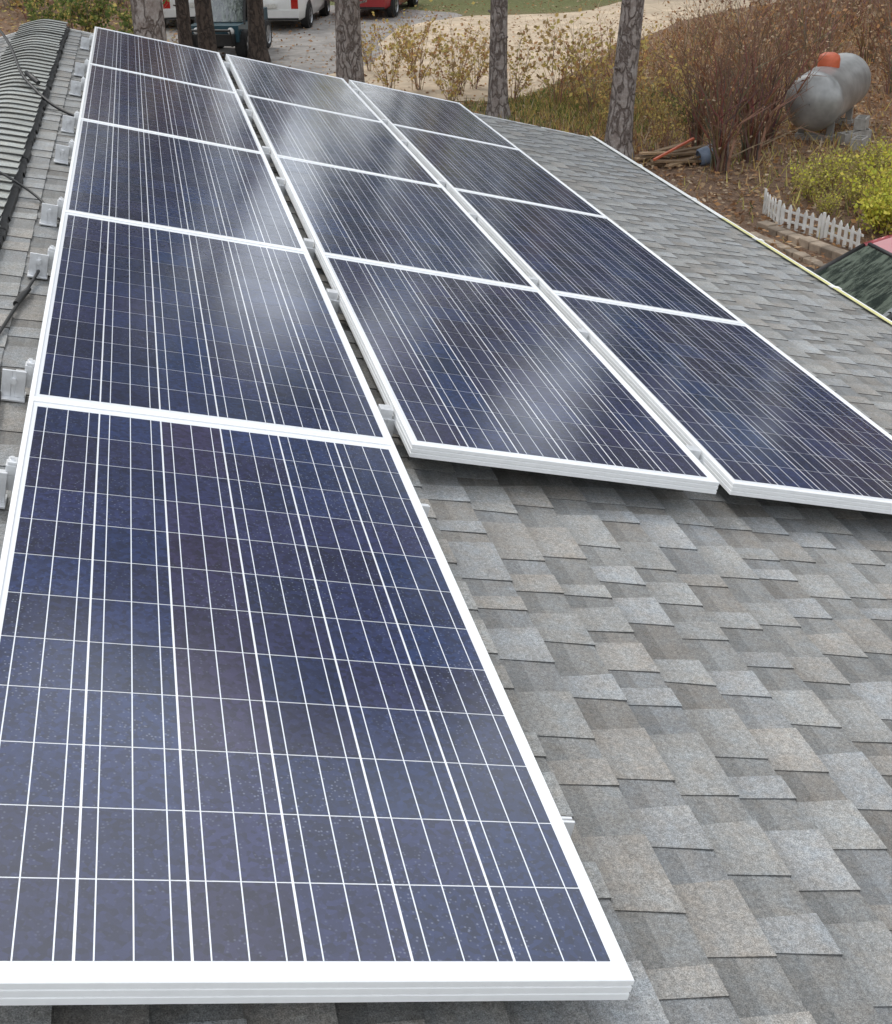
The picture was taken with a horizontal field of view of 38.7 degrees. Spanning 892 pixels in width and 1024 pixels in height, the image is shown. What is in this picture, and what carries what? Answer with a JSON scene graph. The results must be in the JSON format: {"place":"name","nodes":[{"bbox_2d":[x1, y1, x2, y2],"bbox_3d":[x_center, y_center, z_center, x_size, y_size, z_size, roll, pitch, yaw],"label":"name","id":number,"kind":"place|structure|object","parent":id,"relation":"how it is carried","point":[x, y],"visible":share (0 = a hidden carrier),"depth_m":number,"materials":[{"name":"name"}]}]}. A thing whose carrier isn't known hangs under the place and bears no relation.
{"place":"outdoors","nodes":[
{"label":"outdoors","id":0,"kind":"place"},
{"bbox_2d":[0,0,891,269],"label":"ground","id":1,"kind":"structure","parent":0,"point":[529,8],"depth_m":22.34,"materials":[{"name":"soil"}]},
{"bbox_2d":[23,0,71,21],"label":"green shrub","id":2,"kind":"object","parent":1,"relation":"on","point":[63,14],"visible":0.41,"depth_m":33.28,"materials":[{"name":"green plant"}]},
{"bbox_2d":[58,0,124,32],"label":"green shrub","id":3,"kind":"object","parent":1,"relation":"on","point":[93,17],"visible":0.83,"depth_m":35.52,"materials":[{"name":"green plant"}]},
{"bbox_2d":[91,1,133,33],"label":"green shrub","id":4,"kind":"object","parent":1,"relation":"on","point":[125,24],"visible":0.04,"depth_m":24.92,"materials":[{"name":"green plant"}]},
{"bbox_2d":[106,0,169,34],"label":"green shrub","id":5,"kind":"object","parent":1,"relation":"on","point":[119,15],"visible":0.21,"depth_m":33.84,"materials":[{"name":"green plant"}]},
{"bbox_2d":[130,0,166,40],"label":"pine tree","id":6,"kind":"object","parent":1,"relation":"on","point":[148,21],"visible":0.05,"depth_m":17.05,"materials":[{"name":"grey plant"}]},
{"bbox_2d":[173,0,192,46],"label":"dark trunk tree","id":7,"kind":"object","parent":1,"relation":"on","point":[184,30],"visible":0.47,"depth_m":28.73,"materials":[{"name":"brown plant"}]},
{"bbox_2d":[194,0,217,51],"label":"dark trunk tree","id":8,"kind":"object","parent":1,"relation":"on","point":[205,27],"visible":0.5,"depth_m":29.74,"materials":[{"name":"brown plant"}]},
{"bbox_2d":[247,0,270,62],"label":"dark trunk tree","id":9,"kind":"object","parent":1,"relation":"on","point":[257,47],"visible":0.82,"depth_m":31.00,"materials":[{"name":"brown plant"}]},
{"bbox_2d":[166,5,461,74],"bbox_3d":[-3.673,-13.919,36.672,9.525,0.001,17.440,-7,28,-11],"label":"parking area","id":10,"kind":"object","parent":1,"relation":"on","point":[294,53],"visible":0.26,"depth_m":35.34,"materials":[{"name":"gravel"}]},
{"bbox_2d":[162,0,194,27],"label":"white minivan","id":11,"kind":"object","parent":10,"relation":"on","point":[170,10],"visible":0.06,"depth_m":36.72,"materials":[{"name":"paint"}]},
{"bbox_2d":[191,0,271,57],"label":"utility vehicle","id":12,"kind":"object","parent":10,"relation":"on","point":[230,18],"visible":0.49,"depth_m":31.58,"materials":[{"name":"teal metal"}]},
{"bbox_2d":[263,0,329,27],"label":"white minivan","id":13,"kind":"object","parent":10,"relation":"on","point":[303,11],"visible":0.7,"depth_m":36.25,"materials":[{"name":"paint"}]},
{"bbox_2d":[359,0,417,17],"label":"red car","id":14,"kind":"object","parent":10,"relation":"on","point":[391,7],"visible":0.62,"depth_m":38.70,"materials":[{"name":"paint"}]},
{"bbox_2d":[327,0,366,82],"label":"pine tree","id":15,"kind":"object","parent":1,"relation":"on","point":[349,61],"visible":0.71,"depth_m":25.99,"materials":[{"name":"brown plant"}]},
{"bbox_2d":[0,0,891,267],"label":"fallen leaves","id":16,"kind":"object","parent":1,"relation":"on","point":[702,184],"visible":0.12,"depth_m":23.23,"materials":[{"name":"brown plant"}]},
{"bbox_2d":[418,34,487,100],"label":"yellow leaf shrub","id":17,"kind":"object","parent":1,"relation":"on","point":[451,84],"visible":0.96,"depth_m":25.23,"materials":[{"name":"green plant"}]},
{"bbox_2d":[485,0,511,119],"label":"pine tree","id":18,"kind":"object","parent":1,"relation":"on","point":[497,103],"visible":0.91,"depth_m":24.07,"materials":[{"name":"brown plant"}]},
{"bbox_2d":[470,32,543,101],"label":"yellow leaf shrub","id":19,"kind":"object","parent":1,"relation":"on","point":[528,77],"visible":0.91,"depth_m":25.88,"materials":[{"name":"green plant"}]},
{"bbox_2d":[328,0,780,100],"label":"gravel drive","id":20,"kind":"structure","parent":1,"relation":"on","point":[429,85],"depth_m":34.43,"materials":[{"name":"gravel"}]},
{"bbox_2d":[361,14,391,70],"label":"yellow leaf shrub","id":21,"kind":"object","parent":20,"relation":"on","point":[371,50],"visible":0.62,"depth_m":29.71,"materials":[{"name":"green plant"}]},
{"bbox_2d":[361,7,413,88],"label":"yellow leaf shrub","id":22,"kind":"object","parent":20,"relation":"on","point":[397,61],"visible":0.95,"depth_m":26.92,"materials":[{"name":"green plant"}]},
{"bbox_2d":[382,5,437,69],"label":"yellow leaf shrub","id":23,"kind":"object","parent":20,"relation":"on","point":[402,30],"visible":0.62,"depth_m":29.51,"materials":[{"name":"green plant"}]},
{"bbox_2d":[391,0,450,89],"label":"yellow leaf shrub","id":24,"kind":"object","parent":20,"relation":"on","point":[412,46],"visible":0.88,"depth_m":27.26,"materials":[{"name":"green plant"}]},
{"bbox_2d":[424,2,489,94],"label":"yellow leaf shrub","id":25,"kind":"object","parent":20,"relation":"on","point":[446,45],"visible":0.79,"depth_m":26.58,"materials":[{"name":"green plant"}]},
{"bbox_2d":[453,21,489,88],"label":"yellow leaf shrub","id":26,"kind":"object","parent":20,"relation":"on","point":[483,71],"visible":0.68,"depth_m":27.35,"materials":[{"name":"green plant"}]},
{"bbox_2d":[514,8,607,107],"bbox_3d":[2.294,-9.042,25.304,1.879,1.882,1.556,-1,28,-1],"label":"yellow leaf shrub","id":27,"kind":"object","parent":1,"relation":"on","point":[545,65],"visible":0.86,"depth_m":25.37,"materials":[{"name":"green plant"}]},
{"bbox_2d":[534,8,616,98],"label":"yellow leaf shrub","id":28,"kind":"object","parent":1,"relation":"on","point":[562,42],"visible":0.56,"depth_m":26.04,"materials":[{"name":"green plant"}]},
{"bbox_2d":[551,11,615,113],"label":"yellow leaf shrub","id":29,"kind":"object","parent":1,"relation":"on","point":[594,63],"visible":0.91,"depth_m":24.41,"materials":[{"name":"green plant"}]},
{"bbox_2d":[576,2,659,102],"bbox_3d":[3.331,-9.287,25.200,1.557,2.386,1.676,11,30,21],"label":"yellow leaf shrub","id":30,"kind":"object","parent":1,"relation":"on","point":[588,50],"visible":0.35,"depth_m":25.39,"materials":[{"name":"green plant"}]},
{"bbox_2d":[588,74,659,121],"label":"yellow leaf shrub","id":31,"kind":"object","parent":1,"relation":"on","point":[608,100],"visible":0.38,"depth_m":23.09,"materials":[{"name":"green plant"}]},
{"bbox_2d":[604,0,644,160],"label":"pine tree","id":32,"kind":"object","parent":1,"relation":"on","point":[619,132],"visible":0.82,"depth_m":20.63,"materials":[{"name":"brown plant"}]},
{"bbox_2d":[610,16,671,87],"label":"yellow leaf shrub","id":33,"kind":"object","parent":1,"relation":"on","point":[647,41],"visible":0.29,"depth_m":27.11,"materials":[{"name":"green plant"}]},
{"bbox_2d":[636,44,685,122],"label":"yellow leaf shrub","id":34,"kind":"object","parent":1,"relation":"on","point":[661,78],"visible":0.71,"depth_m":23.57,"materials":[{"name":"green plant"}]},
{"bbox_2d":[439,0,891,242],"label":"grass","id":35,"kind":"structure","parent":1,"relation":"on","point":[588,119],"depth_m":24.16,"materials":[{"name":"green plant"}]},
{"bbox_2d":[638,30,694,96],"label":"brown shrub","id":36,"kind":"object","parent":1,"relation":"on","point":[660,53],"visible":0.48,"depth_m":26.24,"materials":[{"name":"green plant"}]},
{"bbox_2d":[641,95,698,147],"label":"yellow leaf shrub","id":37,"kind":"object","parent":1,"relation":"on","point":[661,130],"visible":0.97,"depth_m":21.78,"materials":[{"name":"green plant"}]},
{"bbox_2d":[641,40,706,114],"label":"yellow leaf shrub","id":38,"kind":"object","parent":1,"relation":"on","point":[680,91],"visible":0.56,"depth_m":24.37,"materials":[{"name":"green plant"}]},
{"bbox_2d":[633,137,725,166],"bbox_3d":[3.986,-6.015,21.112,1.778,0.406,1.130,-22,34,-34],"label":"lumber pile","id":39,"kind":"object","parent":1,"relation":"on","point":[678,149],"visible":0.84,"depth_m":20.90,"materials":[{"name":"brown wood"}]},
{"bbox_2d":[659,77,712,126],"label":"green shrub","id":40,"kind":"object","parent":1,"relation":"on","point":[675,104],"visible":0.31,"depth_m":23.43,"materials":[{"name":"green plant"}]},
{"bbox_2d":[651,1,726,78],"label":"brown shrub","id":41,"kind":"object","parent":1,"relation":"on","point":[681,27],"visible":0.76,"depth_m":27.75,"materials":[{"name":"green plant"}]},
{"bbox_2d":[640,29,745,146],"bbox_3d":[4.308,-7.247,21.665,1.515,2.053,1.640,-19,33,-31],"label":"bare shrub","id":42,"kind":"object","parent":1,"relation":"on","point":[699,132],"visible":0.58,"depth_m":21.70,"materials":[{"name":"brown plant"}]},
{"bbox_2d":[665,0,737,55],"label":"brown shrub","id":43,"kind":"object","parent":1,"relation":"on","point":[713,29],"visible":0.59,"depth_m":30.91,"materials":[{"name":"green plant"}]},
{"bbox_2d":[696,144,712,165],"bbox_3d":[4.283,-5.866,20.863,0.316,0.344,0.320,-7,28,-11],"label":"bucket","id":44,"kind":"object","parent":1,"relation":"on","point":[705,154],"visible":0.73,"depth_m":20.75,"materials":[{"name":"blue plastic"}]},
{"bbox_2d":[681,2,782,108],"bbox_3d":[5.521,-8.881,24.662,2.052,2.110,2.202,0,28,1],"label":"brown shrub","id":45,"kind":"object","parent":1,"relation":"on","point":[704,51],"visible":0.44,"depth_m":24.56,"materials":[{"name":"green plant"}]},
{"bbox_2d":[668,7,809,173],"bbox_3d":[4.408,-6.552,19.830,2.026,2.536,1.872,23,36,38],"label":"bare shrub","id":46,"kind":"object","parent":1,"relation":"on","point":[720,137],"visible":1,"depth_m":19.93,"materials":[{"name":"brown plant"}]},
{"bbox_2d":[700,0,789,72],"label":"brown shrub","id":47,"kind":"object","parent":1,"relation":"on","point":[739,11],"visible":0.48,"depth_m":28.10,"materials":[{"name":"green plant"}]},
{"bbox_2d":[702,29,793,124],"bbox_3d":[5.502,-7.889,23.159,1.835,1.758,1.710,-5,28,-9],"label":"brown shrub","id":48,"kind":"object","parent":1,"relation":"on","point":[738,75],"visible":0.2,"depth_m":23.21,"materials":[{"name":"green plant"}]},
{"bbox_2d":[712,0,806,92],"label":"brown shrub","id":49,"kind":"object","parent":1,"relation":"on","point":[761,29],"visible":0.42,"depth_m":25.76,"materials":[{"name":"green plant"}]},
{"bbox_2d":[699,1,847,162],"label":"bare shrub","id":50,"kind":"object","parent":1,"relation":"on","point":[751,137],"visible":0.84,"depth_m":20.57,"materials":[{"name":"brown plant"}]},
{"bbox_2d":[730,14,830,148],"bbox_3d":[5.507,-7.276,21.426,1.694,2.295,1.833,19,34,33],"label":"bare shrub","id":51,"kind":"object","parent":1,"relation":"on","point":[772,128],"visible":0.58,"depth_m":21.50,"materials":[{"name":"brown plant"}]},
{"bbox_2d":[749,0,832,65],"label":"brown shrub","id":52,"kind":"object","parent":1,"relation":"on","point":[787,11],"visible":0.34,"depth_m":29.32,"materials":[{"name":"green plant"}]},
{"bbox_2d":[749,220,847,268],"bbox_3d":[4.903,-3.389,16.363,1.319,0.158,2.648,-23,35,-36],"label":"stone edging","id":53,"kind":"object","parent":1,"relation":"on","point":[810,243],"visible":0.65,"depth_m":16.53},
{"bbox_2d":[783,158,834,201],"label":"olive bush","id":54,"kind":"object","parent":1,"relation":"on","point":[810,181],"visible":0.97,"depth_m":18.60,"materials":[{"name":"green plant"}]},
{"bbox_2d":[762,188,863,249],"bbox_3d":[4.847,-3.940,17.182,0.242,0.370,2.200,-11,29,-18],"label":"picket fence","id":55,"kind":"object","parent":1,"relation":"on","point":[822,227],"visible":0.94,"depth_m":17.08,"materials":[{"name":"paint"}]},
{"bbox_2d":[765,10,863,87],"bbox_3d":[7.078,-8.771,24.657,1.958,1.875,1.824,23,36,37],"label":"brown shrub","id":56,"kind":"object","parent":1,"relation":"on","point":[806,68],"visible":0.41,"depth_m":24.61,"materials":[{"name":"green plant"}]},
{"bbox_2d":[775,0,873,67],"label":"brown shrub","id":57,"kind":"object","parent":1,"relation":"on","point":[837,29],"visible":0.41,"depth_m":27.26,"materials":[{"name":"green plant"}]},
{"bbox_2d":[765,0,883,74],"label":"brown shrub","id":58,"kind":"object","parent":1,"relation":"on","point":[839,17],"visible":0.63,"depth_m":25.89,"materials":[{"name":"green plant"}]},
{"bbox_2d":[785,52,870,141],"bbox_3d":[6.875,-7.539,22.791,0.988,1.440,2.987,13,31,24],"label":"propane tank","id":59,"kind":"object","parent":1,"relation":"on","point":[837,92],"visible":0.91,"depth_m":21.86,"materials":[{"name":"metal"}]},
{"bbox_2d":[813,188,846,214],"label":"olive bush","id":60,"kind":"object","parent":1,"relation":"on","point":[824,207],"visible":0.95,"depth_m":17.96,"materials":[{"name":"green plant"}]},
{"bbox_2d":[804,145,859,188],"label":"olive bush","id":61,"kind":"object","parent":1,"relation":"on","point":[836,166],"visible":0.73,"depth_m":19.18,"materials":[{"name":"green plant"}]},
{"bbox_2d":[806,235,891,320],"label":"red car","id":62,"kind":"object","parent":1,"relation":"on","point":[862,272],"visible":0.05,"depth_m":11.59,"materials":[{"name":"paint"}]},
{"bbox_2d":[812,0,891,62],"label":"brown shrub","id":63,"kind":"object","parent":1,"relation":"on","point":[863,42],"visible":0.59,"depth_m":29.81,"materials":[{"name":"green plant"}]},
{"bbox_2d":[831,167,885,208],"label":"olive bush","id":64,"kind":"object","parent":1,"relation":"on","point":[854,195],"visible":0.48,"depth_m":18.25,"materials":[{"name":"green plant"}]},
{"bbox_2d":[834,155,891,234],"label":"yellow green bush","id":65,"kind":"object","parent":1,"relation":"on","point":[875,215],"visible":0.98,"depth_m":16.94,"materials":[{"name":"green plant"}]},
{"bbox_2d":[838,137,891,189],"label":"olive bush","id":66,"kind":"object","parent":1,"relation":"on","point":[860,158],"visible":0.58,"depth_m":19.15,"materials":[{"name":"green plant"}]},
{"bbox_2d":[840,0,891,77],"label":"brown shrub","id":67,"kind":"object","parent":1,"relation":"on","point":[878,21],"visible":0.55,"depth_m":27.88,"materials":[{"name":"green plant"}]},
{"bbox_2d":[852,0,891,93],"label":"brown shrub","id":68,"kind":"object","parent":1,"relation":"on","point":[889,12],"visible":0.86,"depth_m":26.10,"materials":[{"name":"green plant"}]},
{"bbox_2d":[853,136,891,195],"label":"yellow green bush","id":69,"kind":"object","parent":1,"relation":"on","point":[888,165],"visible":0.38,"depth_m":17.73,"materials":[{"name":"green plant"}]},
{"bbox_2d":[856,137,891,169],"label":"olive bush","id":70,"kind":"object","parent":1,"relation":"on","point":[876,155],"visible":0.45,"depth_m":19.78,"materials":[{"name":"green plant"}]},
{"bbox_2d":[867,18,891,96],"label":"brown shrub","id":71,"kind":"object","parent":1,"relation":"on","point":[883,61],"visible":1,"depth_m":24.46,"materials":[{"name":"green plant"}]},
{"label":"walls","id":72,"kind":"object","parent":1,"relation":"on","visible":0},
{"bbox_2d":[70,29,587,136],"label":"rake trim","id":73,"kind":"structure","parent":72,"relation":"attached to","point":[474,113],"depth_m":11.68,"materials":[{"name":"white paint"}]},
{"bbox_2d":[0,29,891,1023],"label":"roof shingles","id":74,"kind":"object","parent":73,"relation":"attached to","point":[696,687],"visible":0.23,"depth_m":3.04,"materials":[{"name":"asphalt"}]},
{"bbox_2d":[13,70,39,305],"bbox_3d":[-1.949,-1.674,5.951,0.090,0.174,4.092,-8,29,-13],"label":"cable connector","id":75,"kind":"object","parent":74,"relation":"on","point":[21,296],"visible":1,"depth_m":4.35,"materials":[{"name":"black plastic"}]},
{"bbox_2d":[0,25,69,249],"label":"ridge vent","id":76,"kind":"object","parent":74,"relation":"on","point":[10,205],"visible":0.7,"depth_m":6.18,"materials":[{"name":"black plastic"}]},
{"bbox_2d":[0,19,67,225],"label":"ridge caps","id":77,"kind":"object","parent":76,"relation":"on","point":[20,99],"visible":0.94,"depth_m":7.58,"materials":[{"name":"metal"}]},
{"bbox_2d":[0,29,73,116],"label":"electrical cable","id":78,"kind":"object","parent":74,"relation":"on","point":[27,81],"visible":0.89,"depth_m":7.49,"materials":[{"name":"black plastic"}]},
{"bbox_2d":[0,456,429,516],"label":"mounting rail","id":79,"kind":"object","parent":74,"relation":"on","point":[7,475],"visible":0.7,"depth_m":2.99,"materials":[{"name":"metal"}]},
{"bbox_2d":[74,59,386,124],"bbox_3d":[-0.997,-2.846,9.037,3.175,0.115,0.070,6,25,-17],"label":"mounting rail","id":80,"kind":"object","parent":74,"relation":"on","point":[80,69],"visible":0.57,"depth_m":8.58,"materials":[{"name":"metal"}]},
{"bbox_2d":[88,27,236,92],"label":"solar panel","id":81,"kind":"object","parent":80,"relation":"attached to","point":[151,57],"visible":0.95,"depth_m":9.36,"materials":[{"name":"blue"}]},
{"bbox_2d":[225,54,382,121],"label":"solar panel","id":82,"kind":"object","parent":80,"relation":"attached to","point":[266,80],"visible":0.97,"depth_m":9.67,"materials":[{"name":"blue"}]},
{"bbox_2d":[348,80,518,148],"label":"solar panel","id":83,"kind":"object","parent":80,"relation":"attached to","point":[418,111],"visible":0.98,"depth_m":9.99,"materials":[{"name":"blue"}]},
{"bbox_2d":[69,77,407,147],"bbox_3d":[-0.830,-2.497,8.371,3.175,0.115,0.070,6,25,-17],"label":"mounting rail","id":84,"kind":"object","parent":74,"relation":"on","point":[76,87],"visible":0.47,"depth_m":7.92,"materials":[{"name":"metal"}]},
{"bbox_2d":[61,111,445,188],"bbox_3d":[-0.573,-1.963,7.351,3.175,0.115,0.070,6,25,-17],"label":"mounting rail","id":85,"kind":"object","parent":74,"relation":"on","point":[69,123],"visible":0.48,"depth_m":6.90,"materials":[{"name":"metal"}]},
{"bbox_2d":[79,63,263,152],"bbox_3d":[-1.698,-2.471,7.750,0.992,0.040,1.976,6,25,-17],"label":"solar panel","id":86,"kind":"object","parent":85,"relation":"attached to","point":[125,98],"visible":0.97,"depth_m":7.62,"materials":[{"name":"blue"}]},
{"bbox_2d":[244,94,443,186],"bbox_3d":[-0.704,-2.366,8.065,0.992,0.040,1.976,6,25,-17],"label":"solar panel","id":87,"kind":"object","parent":85,"relation":"attached to","point":[290,130],"visible":0.98,"depth_m":7.93,"materials":[{"name":"blue"}]},
{"bbox_2d":[390,124,606,216],"bbox_3d":[0.288,-2.262,8.382,0.992,0.040,1.976,6,25,-17],"label":"solar panel","id":88,"kind":"object","parent":85,"relation":"attached to","point":[481,167],"visible":0.98,"depth_m":8.25,"materials":[{"name":"blue"}]},
{"bbox_2d":[54,139,476,221],"bbox_3d":[-0.404,-1.609,6.676,3.175,0.115,0.070,6,25,-17],"label":"mounting rail","id":89,"kind":"object","parent":74,"relation":"on","point":[63,153],"visible":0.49,"depth_m":6.22,"materials":[{"name":"metal"}]},
{"bbox_2d":[62,118,307,250],"bbox_3d":[-1.268,-1.575,6.039,0.992,0.040,1.976,6,25,-17],"label":"solar panel","id":90,"kind":"object","parent":89,"relation":"attached to","point":[123,173],"visible":0.94,"depth_m":5.86,"materials":[{"name":"blue"}]},
{"bbox_2d":[451,188,745,323],"bbox_3d":[0.718,-1.365,6.671,0.992,0.040,1.976,6,25,-17],"label":"solar panel","id":91,"kind":"object","parent":89,"relation":"attached to","point":[560,250],"visible":0.96,"depth_m":6.50,"materials":[{"name":"blue"}]},
{"bbox_2d":[39,197,538,287],"bbox_3d":[-0.147,-1.074,5.656,3.175,0.115,0.070,6,25,-17],"label":"mounting rail","id":92,"kind":"object","parent":74,"relation":"on","point":[50,213],"visible":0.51,"depth_m":5.20,"materials":[{"name":"metal"}]},
{"bbox_2d":[273,155,539,289],"bbox_3d":[-0.274,-1.469,6.354,0.992,0.040,1.976,6,25,-17],"label":"solar panel","id":93,"kind":"object","parent":92,"relation":"attached to","point":[360,215],"visible":0.98,"depth_m":6.18,"materials":[{"name":"blue"}]},
{"bbox_2d":[27,245,588,341],"bbox_3d":[0.011,-0.744,5.025,3.175,0.115,0.070,6,25,-17],"label":"mounting rail","id":94,"kind":"object","parent":74,"relation":"on","point":[42,263],"visible":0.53,"depth_m":4.57,"materials":[{"name":"metal"}]},
{"bbox_2d":[1,358,700,461],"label":"mounting rail","id":95,"kind":"object","parent":74,"relation":"on","point":[15,383],"visible":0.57,"depth_m":3.56,"materials":[{"name":"metal"}]},
{"bbox_2d":[29,210,393,443],"bbox_3d":[-0.838,-0.678,4.328,0.992,0.040,1.976,6,25,-17],"label":"solar panel","id":96,"kind":"object","parent":95,"relation":"attached to","point":[140,317],"visible":0.96,"depth_m":4.08,"materials":[{"name":"blue"}]},
{"bbox_2d":[320,253,719,493],"bbox_3d":[0.156,-0.572,4.644,0.992,0.040,1.976,6,25,-17],"label":"solar panel","id":97,"kind":"object","parent":95,"relation":"attached to","point":[464,370],"visible":1,"depth_m":4.34,"materials":[{"name":"blue"}]},
{"bbox_2d":[549,291,891,513],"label":"solar panel","id":98,"kind":"object","parent":95,"relation":"attached to","point":[747,410],"visible":1,"depth_m":4.77,"materials":[{"name":"blue"}]},
{"bbox_2d":[561,816,574,836],"bbox_3d":[-0.308,0.535,2.075,1.103,0.115,0.070,6,25,-17],"label":"mounting rail","id":99,"kind":"object","parent":74,"relation":"on","point":[569,822],"visible":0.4,"depth_m":2.22,"materials":[{"name":"metal"}]},
{"bbox_2d":[0,398,633,1005],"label":"solar panel","id":100,"kind":"object","parent":99,"relation":"attached to","point":[262,738],"visible":1,"depth_m":2.21,"materials":[{"name":"blue"}]},
{"bbox_2d":[590,136,891,323],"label":"drip edge","id":101,"kind":"object","parent":73,"relation":"attached to","point":[679,190],"visible":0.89,"depth_m":9.61,"materials":[{"name":"white paint"}]},
{"bbox_2d":[722,218,891,324],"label":"strap","id":102,"kind":"object","parent":101,"relation":"on","point":[843,293],"visible":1,"depth_m":8.06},
{"bbox_2d":[853,115,869,130],"bbox_3d":[7.325,-6.864,22.377,0.200,0.190,0.400,12,30,23],"label":"concrete block","id":103,"kind":"object","parent":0,"point":[861,122],"depth_m":22.24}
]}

